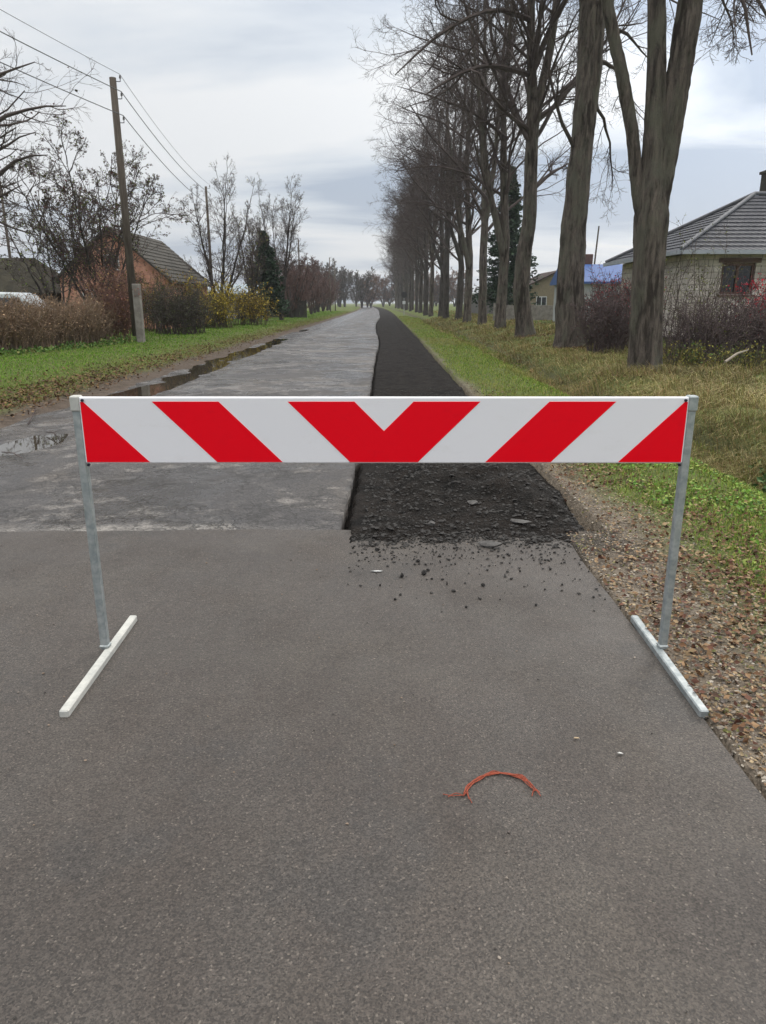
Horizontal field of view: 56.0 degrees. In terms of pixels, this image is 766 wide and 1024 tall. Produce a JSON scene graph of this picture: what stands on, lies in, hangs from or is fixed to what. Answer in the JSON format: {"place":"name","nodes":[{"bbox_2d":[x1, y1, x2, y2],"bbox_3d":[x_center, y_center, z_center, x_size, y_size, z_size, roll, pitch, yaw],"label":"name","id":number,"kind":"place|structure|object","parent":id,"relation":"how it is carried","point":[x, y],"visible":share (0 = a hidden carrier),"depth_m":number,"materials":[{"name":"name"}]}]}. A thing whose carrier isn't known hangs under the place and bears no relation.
{"place":"outdoors","nodes":[
{"label":"outdoors","id":0,"kind":"place"},
{"bbox_2d":[0,306,379,531],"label":"old road","id":1,"kind":"structure","parent":0,"point":[40,489],"depth_m":6.48,"materials":[{"name":"grey asphalt"}]},
{"bbox_2d":[0,434,67,455],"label":"puddle","id":2,"kind":"object","parent":1,"relation":"on","point":[30,444],"visible":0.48,"depth_m":8.11,"materials":[{"name":"grey liquid"}]},
{"bbox_2d":[105,339,286,396],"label":"puddle","id":3,"kind":"object","parent":1,"relation":"on","point":[172,382],"visible":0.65,"depth_m":15.98,"materials":[{"name":"grey liquid"}]},
{"bbox_2d":[344,306,584,545],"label":"excavated strip","id":4,"kind":"object","parent":1,"relation":"in","point":[405,360],"visible":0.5,"depth_m":5.73,"materials":[{"name":"black asphalt"}]},
{"bbox_2d":[348,386,600,622],"bbox_3d":[0.627,-0.908,8.327,1.672,0.291,10.103,0,16,0],"label":"millings rubble","id":5,"kind":"object","parent":4,"relation":"on","point":[533,538],"visible":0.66,"depth_m":5.04,"materials":[{"name":"gravel"}]},
{"bbox_2d":[0,529,765,1023],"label":"new road","id":6,"kind":"structure","parent":0,"point":[200,883],"depth_m":2.25,"materials":[{"name":"grey asphalt"}]},
{"bbox_2d":[1,541,764,1018],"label":"grit","id":7,"kind":"object","parent":6,"relation":"on","point":[355,775],"visible":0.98,"depth_m":2.45,"materials":[{"name":"gravel"}]},
{"bbox_2d":[59,395,708,717],"bbox_3d":[0.004,0.108,2.952,2.506,1.143,0.860,0,16,0],"label":"road barrier","id":8,"kind":"object","parent":6,"relation":"on","point":[383,429],"visible":1,"depth_m":2.90,"materials":[{"name":"metal"}]},
{"bbox_2d":[477,541,502,547],"bbox_3d":[0.679,0.204,4.580,0.172,0.036,0.072,-1,24,18],"label":"asphalt chunk","id":9,"kind":"object","parent":6,"relation":"on","point":[489,544],"visible":1,"depth_m":4.56,"materials":[{"name":"grey asphalt"}]},
{"bbox_2d":[443,770,540,802],"bbox_3d":[0.337,0.875,2.305,0.306,0.007,0.146,-2,16,-8],"label":"twine","id":10,"kind":"object","parent":6,"relation":"on","point":[518,776],"visible":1,"depth_m":2.33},
{"bbox_2d":[0,303,765,799],"bbox_3d":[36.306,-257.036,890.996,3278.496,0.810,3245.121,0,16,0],"label":"ground","id":11,"kind":"structure","parent":0,"point":[586,521],"depth_m":6.24,"materials":[{"name":"green plant"}]},
{"bbox_2d":[0,179,10,257],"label":"utility pole","id":12,"kind":"object","parent":11,"relation":"on","point":[8,242],"visible":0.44,"depth_m":42.99,"materials":[{"name":"brown"}]},
{"bbox_2d":[0,258,61,305],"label":"shed","id":13,"kind":"structure","parent":11,"relation":"on","point":[6,285],"depth_m":40.39,"materials":[{"name":"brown wood"}]},
{"bbox_2d":[0,292,69,336],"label":"parked car","id":14,"kind":"object","parent":11,"relation":"on","point":[2,294],"visible":0.06,"depth_m":26.63,"materials":[{"name":"white paint"}]},
{"bbox_2d":[0,29,100,250],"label":"bare tree","id":15,"kind":"object","parent":11,"relation":"on","point":[5,140],"visible":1,"depth_m":18.26,"materials":[{"name":"brown plant"}]},
{"bbox_2d":[0,181,103,307],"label":"apple tree","id":16,"kind":"object","parent":11,"relation":"on","point":[32,275],"visible":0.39,"depth_m":29.24,"materials":[{"name":"brown plant"}]},
{"bbox_2d":[0,289,125,349],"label":"dry hedge","id":17,"kind":"object","parent":11,"relation":"on","point":[35,324],"visible":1,"depth_m":22.31,"materials":[{"name":"brown plant"}]},
{"bbox_2d":[0,334,147,355],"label":"hedge weeds","id":18,"kind":"object","parent":11,"relation":"on","point":[113,340],"visible":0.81,"depth_m":22.03,"materials":[{"name":"green plant"}]},
{"bbox_2d":[0,109,193,337],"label":"plum tree","id":19,"kind":"object","parent":11,"relation":"on","point":[77,247],"visible":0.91,"depth_m":26.55,"materials":[{"name":"brown plant"}]},
{"bbox_2d":[109,75,145,341],"bbox_3d":[-8.643,-9.997,24.351,0.425,8.470,0.325,0,16,0],"label":"utility pole","id":20,"kind":"object","parent":11,"relation":"on","point":[137,317],"visible":0.93,"depth_m":24.41,"materials":[{"name":"wood"},{"name":"concrete"},{"name":"metal"}]},
{"bbox_2d":[0,9,206,182],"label":"power line","id":21,"kind":"object","parent":20,"relation":"attached to","point":[103,65],"visible":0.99,"depth_m":21.80,"materials":[{"name":"grey metal"}]},
{"bbox_2d":[0,31,208,192],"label":"power line","id":22,"kind":"object","parent":20,"relation":"attached to","point":[103,83],"visible":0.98,"depth_m":21.91,"materials":[{"name":"grey metal"}]},
{"bbox_2d":[0,62,209,204],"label":"power line","id":23,"kind":"object","parent":20,"relation":"attached to","point":[105,108],"visible":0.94,"depth_m":22.08,"materials":[{"name":"grey metal"}]},
{"bbox_2d":[54,226,210,328],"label":"orange house","id":24,"kind":"structure","parent":11,"relation":"on","point":[161,257],"depth_m":38.99,"materials":[{"name":"brick"},{"name":"roof tile"}]},
{"bbox_2d":[74,260,196,331],"bbox_3d":[-11.945,-10.585,35.421,5.249,3.327,5.204,-13,21,-39],"label":"autumn bush","id":25,"kind":"object","parent":11,"relation":"on","point":[150,299],"visible":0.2,"depth_m":34.83,"materials":[{"name":"brown plant"}]},
{"bbox_2d":[0,318,326,420],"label":"verge leaves","id":26,"kind":"object","parent":11,"relation":"on","point":[23,393],"visible":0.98,"depth_m":13.92,"materials":[{"name":"brown plant"}]},
{"bbox_2d":[0,311,348,412],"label":"lawn grass","id":27,"kind":"structure","parent":11,"relation":"on","point":[337,313],"depth_m":20.71,"materials":[{"name":"green plant"}]},
{"bbox_2d":[142,276,215,334],"bbox_3d":[-9.409,-9.467,32.639,3.764,2.758,3.766,0,16,0],"label":"dark bush","id":28,"kind":"object","parent":11,"relation":"on","point":[191,310],"visible":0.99,"depth_m":32.40,"materials":[{"name":"brown plant"}]},
{"bbox_2d":[205,185,216,322],"bbox_3d":[-11.003,-16.379,46.219,0.387,8.470,0.287,0,16,0],"label":"utility pole","id":29,"kind":"object","parent":11,"relation":"on","point":[207,214],"visible":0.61,"depth_m":45.63,"materials":[{"name":"wood"}]},
{"bbox_2d":[183,269,245,327],"bbox_3d":[-9.629,-11.909,40.266,4.166,3.166,2.908,0,16,0],"label":"yellow bush","id":30,"kind":"object","parent":11,"relation":"on","point":[221,309],"visible":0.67,"depth_m":40.06,"materials":[{"name":"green plant"}]},
{"bbox_2d":[168,155,264,322],"bbox_3d":[-9.883,-15.868,43.055,6.334,9.427,4.765,11,20,34],"label":"bare tree","id":31,"kind":"object","parent":11,"relation":"on","point":[206,259],"visible":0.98,"depth_m":42.56,"materials":[{"name":"brown plant"}]},
{"bbox_2d":[208,284,262,318],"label":"shed","id":32,"kind":"structure","parent":11,"relation":"on","point":[239,289],"depth_m":62.56,"materials":[{"name":"white"}]},
{"bbox_2d":[211,281,281,324],"bbox_3d":[-8.670,-13.048,45.086,4.341,2.661,3.119,-10,19,-30],"label":"yellow bush","id":33,"kind":"object","parent":11,"relation":"on","point":[250,310],"visible":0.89,"depth_m":44.95,"materials":[{"name":"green plant"}]},
{"bbox_2d":[229,202,272,322],"bbox_3d":[-9.097,-17.279,50.102,3.047,8.166,4.325,0,16,0],"label":"bare tree","id":34,"kind":"object","parent":11,"relation":"on","point":[252,244],"visible":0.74,"depth_m":49.84,"materials":[{"name":"brown plant"}]},
{"bbox_2d":[246,230,290,320],"bbox_3d":[-8.883,-17.663,54.184,3.794,6.716,3.667,-8,18,-25],"label":"spruce","id":35,"kind":"object","parent":11,"relation":"on","point":[271,278],"visible":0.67,"depth_m":53.75,"materials":[{"name":"green plant"}]},
{"bbox_2d":[246,173,310,319],"bbox_3d":[-8.239,-20.980,57.412,5.464,11.205,5.126,0,16,0],"label":"bare tree","id":36,"kind":"object","parent":11,"relation":"on","point":[288,232],"visible":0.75,"depth_m":57.15,"materials":[{"name":"brown plant"}]},
{"bbox_2d":[269,300,306,317],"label":"board fence","id":37,"kind":"object","parent":11,"relation":"on","point":[301,310],"visible":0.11,"depth_m":68.40,"materials":[{"name":"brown wood"}]},
{"bbox_2d":[276,251,321,317],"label":"bushy tree","id":38,"kind":"object","parent":11,"relation":"on","point":[294,292],"visible":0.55,"depth_m":66.58,"materials":[{"name":"brown plant"}]},
{"bbox_2d":[280,253,318,311],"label":"bushy tree","id":39,"kind":"object","parent":11,"relation":"on","point":[305,296],"visible":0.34,"depth_m":73.53,"materials":[{"name":"brown plant"}]},
{"bbox_2d":[285,258,321,308],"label":"bushy tree","id":40,"kind":"object","parent":11,"relation":"on","point":[313,272],"visible":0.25,"depth_m":80.94,"materials":[{"name":"brown plant"}]},
{"bbox_2d":[301,263,324,313],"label":"bushy tree","id":41,"kind":"object","parent":11,"relation":"on","point":[314,300],"visible":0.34,"depth_m":90.07,"materials":[{"name":"brown plant"}]},
{"bbox_2d":[303,269,333,312],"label":"bushy tree","id":42,"kind":"object","parent":11,"relation":"on","point":[325,297],"visible":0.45,"depth_m":98.69,"materials":[{"name":"brown plant"}]},
{"bbox_2d":[313,260,335,311],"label":"bushy tree","id":43,"kind":"object","parent":11,"relation":"on","point":[325,291],"visible":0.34,"depth_m":107.60,"materials":[{"name":"brown plant"}]},
{"bbox_2d":[310,275,338,310],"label":"bushy tree","id":44,"kind":"object","parent":11,"relation":"on","point":[323,305],"visible":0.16,"depth_m":118.77,"materials":[{"name":"brown plant"}]},
{"bbox_2d":[321,272,339,310],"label":"bushy tree","id":45,"kind":"object","parent":11,"relation":"on","point":[329,293],"visible":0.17,"depth_m":131.51,"materials":[{"name":"brown plant"}]},
{"bbox_2d":[325,265,354,306],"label":"distant tree","id":46,"kind":"object","parent":11,"relation":"on","point":[341,292],"visible":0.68,"depth_m":240.34,"materials":[{"name":"grey plant"}]},
{"bbox_2d":[332,263,355,306],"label":"distant tree","id":47,"kind":"object","parent":11,"relation":"on","point":[346,291],"visible":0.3,"depth_m":251.43,"materials":[{"name":"grey plant"}]},
{"bbox_2d":[350,276,363,306],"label":"distant tree","id":48,"kind":"object","parent":11,"relation":"on","point":[356,301],"visible":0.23,"depth_m":273.19,"materials":[{"name":"grey plant"}]},
{"bbox_2d":[348,267,374,307],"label":"distant tree","id":49,"kind":"object","parent":11,"relation":"on","point":[361,293],"visible":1,"depth_m":228.60,"materials":[{"name":"grey plant"}]},
{"bbox_2d":[357,271,380,306],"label":"distant tree","id":50,"kind":"object","parent":11,"relation":"on","point":[372,287],"visible":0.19,"depth_m":274.71,"materials":[{"name":"grey plant"}]},
{"bbox_2d":[360,277,383,307],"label":"distant tree","id":51,"kind":"object","parent":11,"relation":"on","point":[373,296],"visible":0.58,"depth_m":238.85,"materials":[{"name":"grey plant"}]},
{"bbox_2d":[371,270,392,306],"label":"distant tree","id":52,"kind":"object","parent":11,"relation":"on","point":[382,296],"visible":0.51,"depth_m":293.69,"materials":[{"name":"grey plant"}]},
{"bbox_2d":[378,278,394,305],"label":"distant tree","id":53,"kind":"object","parent":11,"relation":"on","point":[385,297],"visible":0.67,"depth_m":292.88,"materials":[{"name":"grey plant"}]},
{"bbox_2d":[372,195,408,309],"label":"roadside tree","id":54,"kind":"object","parent":11,"relation":"on","point":[406,288],"visible":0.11,"depth_m":146.92,"materials":[{"name":"brown plant"}]},
{"bbox_2d":[380,209,401,308],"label":"roadside tree","id":55,"kind":"object","parent":11,"relation":"on","point":[398,306],"visible":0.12,"depth_m":190.09,"materials":[{"name":"brown plant"}]},
{"bbox_2d":[378,227,404,308],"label":"roadside tree","id":56,"kind":"object","parent":11,"relation":"on","point":[398,269],"visible":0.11,"depth_m":171.82,"materials":[{"name":"brown plant"}]},
{"bbox_2d":[375,211,414,307],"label":"roadside tree","id":57,"kind":"object","parent":11,"relation":"on","point":[395,283],"visible":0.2,"depth_m":207.61,"materials":[{"name":"brown plant"}]},
{"bbox_2d":[375,206,414,308],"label":"roadside tree","id":58,"kind":"object","parent":11,"relation":"on","point":[403,277],"visible":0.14,"depth_m":164.00,"materials":[{"name":"brown plant"}]},
{"bbox_2d":[387,203,417,308],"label":"roadside tree","id":59,"kind":"object","parent":11,"relation":"on","point":[402,260],"visible":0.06,"depth_m":155.61,"materials":[{"name":"brown plant"}]},
{"bbox_2d":[393,215,417,309],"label":"roadside tree","id":60,"kind":"object","parent":11,"relation":"on","point":[412,292],"visible":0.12,"depth_m":139.16,"materials":[{"name":"brown plant"}]},
{"bbox_2d":[386,197,437,310],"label":"roadside tree","id":61,"kind":"object","parent":11,"relation":"on","point":[410,289],"visible":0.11,"depth_m":130.14,"materials":[{"name":"brown plant"}]},
{"bbox_2d":[385,169,438,312],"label":"roadside tree","id":62,"kind":"object","parent":11,"relation":"on","point":[417,277],"visible":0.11,"depth_m":112.87,"materials":[{"name":"brown plant"}]},
{"bbox_2d":[368,106,464,315],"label":"roadside tree","id":63,"kind":"object","parent":11,"relation":"on","point":[425,270],"visible":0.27,"depth_m":85.83,"materials":[{"name":"brown plant"}]},
{"bbox_2d":[364,71,475,316],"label":"roadside tree","id":64,"kind":"object","parent":11,"relation":"on","point":[431,265],"visible":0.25,"depth_m":78.27,"materials":[{"name":"brown plant"}]},
{"bbox_2d":[385,147,457,295],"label":"roadside tree","id":65,"kind":"object","parent":11,"relation":"on","point":[407,237],"visible":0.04,"depth_m":120.88,"materials":[{"name":"brown plant"}]},
{"bbox_2d":[399,127,455,310],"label":"roadside tree","id":66,"kind":"object","parent":11,"relation":"on","point":[420,233],"visible":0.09,"depth_m":94.72,"materials":[{"name":"brown plant"}]},
{"bbox_2d":[419,272,439,306],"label":"distant tree","id":67,"kind":"object","parent":11,"relation":"on","point":[438,282],"visible":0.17,"depth_m":242.18,"materials":[{"name":"grey plant"}]},
{"bbox_2d":[389,124,471,312],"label":"roadside tree","id":68,"kind":"object","parent":11,"relation":"on","point":[421,294],"visible":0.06,"depth_m":104.01,"materials":[{"name":"brown plant"}]},
{"bbox_2d":[366,0,499,318],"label":"roadside tree","id":69,"kind":"object","parent":11,"relation":"on","point":[445,315],"visible":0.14,"depth_m":62.52,"materials":[{"name":"brown plant"}]},
{"bbox_2d":[374,54,498,316],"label":"roadside tree","id":70,"kind":"object","parent":11,"relation":"on","point":[440,259],"visible":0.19,"depth_m":70.11,"materials":[{"name":"brown plant"}]},
{"bbox_2d":[429,267,457,302],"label":"distant tree","id":71,"kind":"object","parent":11,"relation":"on","point":[437,291],"visible":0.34,"depth_m":240.09,"materials":[{"name":"grey plant"}]},
{"bbox_2d":[370,1,525,319],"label":"roadside tree","id":72,"kind":"object","parent":11,"relation":"on","point":[460,281],"visible":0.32,"depth_m":55.00,"materials":[{"name":"brown plant"}]},
{"bbox_2d":[449,270,465,306],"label":"distant tree","id":73,"kind":"object","parent":11,"relation":"on","point":[453,295],"visible":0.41,"depth_m":237.52,"materials":[{"name":"grey plant"}]},
{"bbox_2d":[369,0,553,322],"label":"roadside tree","id":74,"kind":"object","parent":11,"relation":"on","point":[466,242],"visible":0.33,"depth_m":48.44,"materials":[{"name":"brown plant"}]},
{"bbox_2d":[471,290,492,313],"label":"white house","id":75,"kind":"structure","parent":11,"relation":"on","point":[474,309],"depth_m":83.60,"materials":[{"name":"white paint"}]},
{"bbox_2d":[368,0,633,329],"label":"roadside tree","id":76,"kind":"object","parent":11,"relation":"on","point":[501,218],"visible":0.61,"depth_m":35.21,"materials":[{"name":"brown plant"}]},
{"bbox_2d":[388,0,614,324],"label":"roadside tree","id":77,"kind":"object","parent":11,"relation":"on","point":[483,209],"visible":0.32,"depth_m":42.25,"materials":[{"name":"brown plant"}]},
{"bbox_2d":[472,166,543,311],"bbox_3d":[10.659,-22.995,62.113,6.576,12.536,6.209,-8,18,-25],"label":"spruce","id":78,"kind":"object","parent":11,"relation":"on","point":[493,251],"visible":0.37,"depth_m":61.43,"materials":[{"name":"green plant"}]},
{"bbox_2d":[348,0,673,337],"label":"roadside tree","id":79,"kind":"object","parent":11,"relation":"on","point":[530,131],"visible":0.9,"depth_m":27.87,"materials":[{"name":"brown plant"}]},
{"bbox_2d":[493,303,552,320],"bbox_3d":[11.192,-13.920,50.106,7.030,1.200,0.130,0,16,0],"label":"concrete fence","id":80,"kind":"object","parent":11,"relation":"on","point":[542,312],"visible":0.25,"depth_m":50.08,"materials":[{"name":"grey concrete"}]},
{"bbox_2d":[510,271,555,304],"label":"brown house","id":81,"kind":"structure","parent":11,"relation":"on","point":[544,289],"depth_m":68.88,"materials":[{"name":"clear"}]},
{"bbox_2d":[536,296,546,304],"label":"window","id":82,"kind":"structure","parent":81,"relation":"in","point":[542,299],"depth_m":69.02,"materials":[{"name":"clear glass"}]},
{"bbox_2d":[550,254,622,321],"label":"blue roof shed","id":83,"kind":"structure","parent":11,"relation":"on","point":[596,268],"depth_m":43.54,"materials":[{"name":"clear metal"}]},
{"bbox_2d":[459,0,723,347],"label":"roadside tree","id":84,"kind":"object","parent":11,"relation":"on","point":[590,60],"visible":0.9,"depth_m":22.73,"materials":[{"name":"brown plant"}]},
{"bbox_2d":[497,332,690,385],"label":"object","id":85,"kind":"object","parent":11,"relation":"on","point":[589,346],"visible":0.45,"depth_m":23.58,"materials":[{"name":"brown plant"}]},
{"bbox_2d":[565,288,630,353],"bbox_3d":[6.909,-5.935,22.087,2.484,2.065,2.411,0,16,0],"label":"dark shrub","id":86,"kind":"object","parent":11,"relation":"on","point":[606,328],"visible":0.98,"depth_m":21.76,"materials":[{"name":"brown plant"}]},
{"bbox_2d":[466,382,765,785],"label":"fallen leaves","id":87,"kind":"object","parent":11,"relation":"on","point":[734,641],"visible":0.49,"depth_m":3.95,"materials":[{"name":"brown plant"}]},
{"bbox_2d":[585,262,675,345],"bbox_3d":[7.940,-6.967,24.158,3.420,2.820,2.979,-11,19,-32],"label":"red shrub","id":88,"kind":"object","parent":11,"relation":"on","point":[625,289],"visible":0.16,"depth_m":23.87,"materials":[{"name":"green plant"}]},
{"bbox_2d":[506,344,765,455],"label":"bank grass","id":89,"kind":"structure","parent":11,"relation":"on","point":[754,392],"depth_m":12.87,"materials":[{"name":"plant"}]},
{"bbox_2d":[543,395,765,577],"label":"verge weeds","id":90,"kind":"object","parent":11,"relation":"on","point":[758,495],"visible":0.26,"depth_m":5.79,"materials":[{"name":"green plant"}]},
{"bbox_2d":[601,0,765,372],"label":"roadside tree","id":91,"kind":"object","parent":11,"relation":"on","point":[652,167],"visible":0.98,"depth_m":14.85,"materials":[{"name":"brown plant"}]},
{"bbox_2d":[603,170,765,336],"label":"block house","id":92,"kind":"structure","parent":11,"relation":"on","point":[744,217],"depth_m":26.06,"materials":[{"name":"grey roof tile"},{"name":"concrete block"},{"name":"glass"}]},
{"bbox_2d":[718,258,761,295],"bbox_3d":[12.730,-8.423,25.841,1.500,1.310,0.290,0,16,0],"label":"window","id":93,"kind":"structure","parent":92,"relation":"in","point":[751,263],"depth_m":25.90,"materials":[{"name":"black glass"}]},
{"bbox_2d":[662,215,761,353],"bbox_3d":[9.036,-6.577,21.035,3.517,3.918,3.160,0,16,0],"label":"young shrub","id":94,"kind":"object","parent":11,"relation":"on","point":[702,282],"visible":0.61,"depth_m":20.63,"materials":[{"name":"brown plant"}]},
{"bbox_2d":[662,290,764,363],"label":"bare shrub","id":95,"kind":"object","parent":11,"relation":"on","point":[705,331],"visible":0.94,"depth_m":18.44,"materials":[{"name":"brown plant"}]},
{"bbox_2d":[663,340,765,369],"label":"yellow weeds","id":96,"kind":"object","parent":11,"relation":"on","point":[691,358],"visible":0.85,"depth_m":17.04,"materials":[{"name":"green plant"}]},
{"bbox_2d":[711,273,765,355],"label":"red shrub","id":97,"kind":"object","parent":11,"relation":"on","point":[756,285],"visible":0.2,"depth_m":20.23,"materials":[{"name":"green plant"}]},
{"bbox_2d":[714,287,765,361],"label":"bare shrub","id":98,"kind":"object","parent":11,"relation":"on","point":[761,339],"visible":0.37,"depth_m":18.84,"materials":[{"name":"brown plant"}]},
{"bbox_2d":[735,444,765,489],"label":"ditch plant","id":99,"kind":"object","parent":11,"relation":"on","point":[760,461],"visible":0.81,"depth_m":7.22,"materials":[{"name":"green plant"}]},
{"bbox_2d":[751,465,765,491],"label":"ditch plant","id":100,"kind":"object","parent":11,"relation":"on","point":[759,479],"visible":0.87,"depth_m":6.65,"materials":[{"name":"green plant"}]},
{"bbox_2d":[0,0,765,303],"label":"sky","id":101,"kind":"structure","parent":0,"point":[274,87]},
{"bbox_2d":[398,316,765,598],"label":"verge grass","id":102,"kind":"structure","parent":0,"point":[471,347],"depth_m":6.81,"materials":[{"name":"green plant"}]},
{"bbox_2d":[423,313,765,496],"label":"long grass","id":103,"kind":"structure","parent":0,"point":[725,389],"depth_m":14.93,"materials":[{"name":"green plant"}]},
{"bbox_2d":[433,310,764,382],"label":"meadow grass","id":104,"kind":"structure","parent":0,"point":[453,311],"depth_m":28.44,"materials":[{"name":"plant"}]},
{"bbox_2d":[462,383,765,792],"bbox_3d":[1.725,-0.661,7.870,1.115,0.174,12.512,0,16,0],"label":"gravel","id":105,"kind":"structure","parent":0,"point":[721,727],"depth_m":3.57,"materials":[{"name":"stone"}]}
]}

